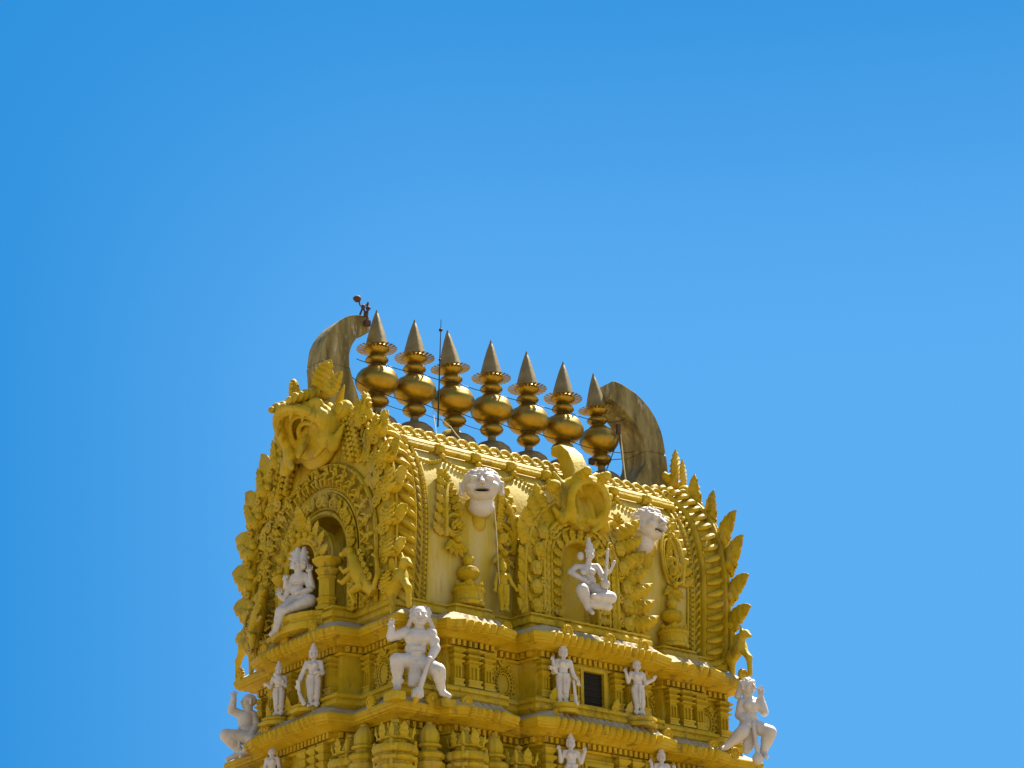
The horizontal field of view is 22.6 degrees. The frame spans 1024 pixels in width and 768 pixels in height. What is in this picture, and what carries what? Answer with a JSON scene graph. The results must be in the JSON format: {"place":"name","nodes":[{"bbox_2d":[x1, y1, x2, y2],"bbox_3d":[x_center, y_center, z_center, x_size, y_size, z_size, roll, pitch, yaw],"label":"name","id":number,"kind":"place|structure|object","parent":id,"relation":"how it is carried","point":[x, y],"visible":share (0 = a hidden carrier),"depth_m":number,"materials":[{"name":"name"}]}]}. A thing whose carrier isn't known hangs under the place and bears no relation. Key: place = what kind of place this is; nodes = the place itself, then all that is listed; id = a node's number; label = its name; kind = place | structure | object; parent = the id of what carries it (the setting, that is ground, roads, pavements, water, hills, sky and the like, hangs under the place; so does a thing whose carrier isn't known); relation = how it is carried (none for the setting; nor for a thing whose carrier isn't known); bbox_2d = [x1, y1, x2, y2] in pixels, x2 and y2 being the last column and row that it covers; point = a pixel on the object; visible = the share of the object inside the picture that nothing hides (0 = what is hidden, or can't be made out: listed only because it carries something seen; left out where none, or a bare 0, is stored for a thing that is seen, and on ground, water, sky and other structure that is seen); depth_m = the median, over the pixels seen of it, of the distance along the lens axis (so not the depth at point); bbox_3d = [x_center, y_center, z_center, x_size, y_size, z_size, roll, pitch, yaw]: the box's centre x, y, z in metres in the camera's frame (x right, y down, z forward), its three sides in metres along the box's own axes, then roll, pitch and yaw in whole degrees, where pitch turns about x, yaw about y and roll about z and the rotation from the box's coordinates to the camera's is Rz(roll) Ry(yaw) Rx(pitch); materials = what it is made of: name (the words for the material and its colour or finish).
{"place":"outdoors","nodes":[
{"label":"outdoors","id":0,"kind":"place"},
{"bbox_2d":[0,0,1023,767],"label":"sky","id":1,"kind":"structure","parent":0,"point":[793,230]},
{"label":"ground","id":2,"kind":"structure","parent":0,"visible":0},
{"bbox_2d":[224,315,763,767],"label":"temple tower","id":3,"kind":"structure","parent":2,"relation":"on","point":[363,503],"depth_m":59.40,"materials":[{"name":"yellow paint"}]},
{"bbox_2d":[220,691,259,761],"bbox_3d":[-6.374,8.010,60.003,0.943,1.712,0.665,-1,-22,0],"label":"statue","id":4,"kind":"object","parent":3,"relation":"on","point":[246,730],"visible":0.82,"depth_m":59.98,"materials":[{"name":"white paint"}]},
{"bbox_2d":[263,748,280,767],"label":"statue","id":5,"kind":"object","parent":3,"relation":"attached to","point":[271,761],"visible":1,"depth_m":57.93,"materials":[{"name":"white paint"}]},
{"bbox_2d":[263,661,287,715],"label":"statue","id":6,"kind":"object","parent":3,"relation":"on","point":[278,680],"visible":1,"depth_m":58.48,"materials":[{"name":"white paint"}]},
{"bbox_2d":[269,546,316,636],"bbox_3d":[-4.999,4.782,59.025,1.069,2.246,0.618,-5,-22,9],"label":"statue","id":7,"kind":"object","parent":3,"relation":"on","point":[299,598],"visible":1,"depth_m":59.02,"materials":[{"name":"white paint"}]},
{"bbox_2d":[295,643,324,707],"bbox_3d":[-4.532,6.531,57.420,0.672,1.506,0.293,-4,-22,8],"label":"statue","id":8,"kind":"object","parent":3,"relation":"on","point":[313,665],"visible":1,"depth_m":57.32,"materials":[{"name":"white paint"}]},
{"bbox_2d":[353,295,370,326],"bbox_3d":[-3.661,-1.791,62.432,0.527,0.736,0.190,15,-27,-34],"label":"roof lamp","id":9,"kind":"object","parent":3,"relation":"attached to","point":[366,322],"visible":1,"depth_m":62.42,"materials":[{"name":"metal"}]},
{"bbox_2d":[355,309,398,428],"bbox_3d":[-3.304,-0.242,62.564,1.090,3.460,1.090,14,-26,-34],"label":"finial","id":10,"kind":"object","parent":3,"relation":"on","point":[379,377],"visible":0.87,"depth_m":62.27,"materials":[{"name":"gold metal"}]},
{"bbox_2d":[393,319,435,436],"bbox_3d":[-2.409,-0.022,63.196,1.090,3.460,1.090,-13,-25,28],"label":"finial","id":11,"kind":"object","parent":3,"relation":"on","point":[416,387],"visible":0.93,"depth_m":62.85,"materials":[{"name":"gold metal"}]},
{"bbox_2d":[386,605,451,705],"bbox_3d":[-2.036,5.914,55.870,1.427,2.368,0.618,-1,-22,0],"label":"statue","id":12,"kind":"object","parent":3,"relation":"on","point":[415,660],"visible":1,"depth_m":55.78,"materials":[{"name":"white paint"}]},
{"bbox_2d":[437,326,442,426],"bbox_3d":[-1.776,-0.278,62.976,0.164,2.876,0.100,15,-27,-34],"label":"lightning rod","id":13,"kind":"object","parent":3,"relation":"on","point":[440,329],"visible":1,"depth_m":62.84,"materials":[{"name":"black metal"}]},
{"bbox_2d":[382,403,498,432],"bbox_3d":[-1.733,0.863,62.968,3.504,0.067,0.016,15,-27,-34],"label":"cable","id":14,"kind":"object","parent":3,"relation":"attached to","point":[439,419],"visible":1,"depth_m":62.89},
{"bbox_2d":[440,417,460,438],"bbox_3d":[-1.239,1.369,61.991,1.169,1.486,0.262,-20,-29,39],"label":"cable","id":15,"kind":"object","parent":3,"relation":"attached to","point":[451,428],"visible":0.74,"depth_m":62.37,"materials":[{"name":"plastic"}]},
{"bbox_2d":[430,330,476,447],"bbox_3d":[-1.488,0.248,63.828,1.090,3.460,1.090,-7,-19,5],"label":"finial","id":16,"kind":"object","parent":3,"relation":"on","point":[455,397],"visible":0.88,"depth_m":63.51,"materials":[{"name":"gold metal"}]},
{"bbox_2d":[459,467,504,516],"bbox_3d":[-0.704,2.476,59.363,0.918,1.122,0.924,-19,-28,38],"label":"sculpted head","id":17,"kind":"object","parent":3,"relation":"attached to","point":[482,487],"visible":1,"depth_m":59.18},
{"bbox_2d":[493,501,499,583],"bbox_3d":[-0.334,3.690,59.235,0.163,2.054,0.082,15,-27,-34],"label":"cable","id":18,"kind":"object","parent":17,"relation":"hanging from","point":[497,543],"visible":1,"depth_m":59.19,"materials":[{"name":"plastic"}]},
{"bbox_2d":[357,359,624,422],"bbox_3d":[-0.415,0.159,64.393,8.306,0.290,0.120,15,-27,-34],"label":"cable","id":19,"kind":"object","parent":3,"relation":"attached to","point":[489,392],"visible":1,"depth_m":64.28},
{"bbox_2d":[470,340,512,454],"bbox_3d":[-0.520,0.475,64.494,1.090,3.460,1.090,5,-22,-15],"label":"finial","id":20,"kind":"object","parent":3,"relation":"on","point":[495,407],"visible":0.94,"depth_m":64.14,"materials":[{"name":"gold metal"}]},
{"bbox_2d":[352,377,633,452],"bbox_3d":[-0.370,0.863,64.056,8.708,0.250,0.200,15,-27,-34],"label":"cable","id":21,"kind":"object","parent":3,"relation":"attached to","point":[487,421],"visible":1,"depth_m":63.95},
{"bbox_2d":[493,558,518,612],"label":"statue","id":22,"kind":"object","parent":3,"relation":"on","point":[502,589],"visible":1,"depth_m":58.93,"materials":[{"name":"yellow paint"}]},
{"bbox_2d":[507,351,548,465],"bbox_3d":[0.402,0.748,65.148,1.090,3.460,1.090,15,-27,-36],"label":"finial","id":23,"kind":"object","parent":3,"relation":"on","point":[526,416],"visible":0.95,"depth_m":64.80,"materials":[{"name":"gold metal"}]},
{"bbox_2d":[542,362,583,467],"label":"finial","id":24,"kind":"object","parent":3,"relation":"on","point":[566,425],"visible":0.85,"depth_m":65.56,"materials":[{"name":"gold metal"}]},
{"bbox_2d":[549,646,580,705],"bbox_3d":[1.147,6.563,57.987,0.808,1.528,0.293,8,-24,-22],"label":"statue","id":25,"kind":"object","parent":3,"relation":"on","point":[559,667],"visible":1,"depth_m":57.92,"materials":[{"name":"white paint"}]},
{"bbox_2d":[557,733,586,767],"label":"statue","id":26,"kind":"object","parent":3,"relation":"on","point":[570,755],"visible":1,"depth_m":57.31,"materials":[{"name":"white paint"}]},
{"bbox_2d":[567,537,616,614],"bbox_3d":[1.866,4.481,59.710,1.141,2.013,0.634,2,-22,-7],"label":"statue","id":27,"kind":"object","parent":3,"relation":"on","point":[591,593],"visible":1,"depth_m":59.59,"materials":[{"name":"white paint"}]},
{"bbox_2d":[577,664,608,708],"bbox_3d":[1.857,7.011,58.830,0.890,1.095,0.140,15,-27,-34],"label":"window","id":28,"kind":"structure","parent":3,"relation":"in","point":[593,690],"depth_m":58.89,"materials":[{"name":"yellow paint"}]},
{"bbox_2d":[581,759,613,767],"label":"window","id":29,"kind":"structure","parent":3,"relation":"in","point":[588,763],"depth_m":58.03,"materials":[{"name":"yellow paint"}]},
{"bbox_2d":[578,373,621,482],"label":"finial","id":30,"kind":"object","parent":3,"relation":"on","point":[598,434],"visible":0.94,"depth_m":66.12,"materials":[{"name":"gold metal"}]},
{"bbox_2d":[588,424,624,479],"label":"metal post","id":31,"kind":"object","parent":3,"relation":"on","point":[591,461],"visible":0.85,"depth_m":65.91,"materials":[{"name":"metal"}]},
{"bbox_2d":[620,434,626,484],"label":"cable","id":32,"kind":"object","parent":31,"relation":"attached to","point":[623,458],"visible":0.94,"depth_m":65.68,"materials":[{"name":"plastic"}]},
{"bbox_2d":[623,659,656,714],"bbox_3d":[2.941,6.983,59.258,0.839,1.441,0.248,7,-23,-18],"label":"statue","id":33,"kind":"object","parent":3,"relation":"on","point":[636,676],"visible":1,"depth_m":59.17,"materials":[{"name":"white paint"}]},
{"bbox_2d":[630,506,667,553],"bbox_3d":[3.328,3.535,62.120,0.918,1.158,0.927,3,-22,-10],"label":"sculpted head","id":34,"kind":"object","parent":3,"relation":"attached to","point":[652,529],"visible":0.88,"depth_m":61.87},
{"bbox_2d":[649,749,675,767],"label":"statue","id":35,"kind":"object","parent":3,"relation":"on","point":[661,757],"visible":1,"depth_m":58.87,"materials":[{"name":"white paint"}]},
{"bbox_2d":[720,677,776,764],"bbox_3d":[5.592,8.019,60.903,1.376,2.194,0.640,-1,-22,0],"label":"statue","id":36,"kind":"object","parent":3,"relation":"on","point":[749,729],"visible":1,"depth_m":60.73,"materials":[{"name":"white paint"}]}
]}

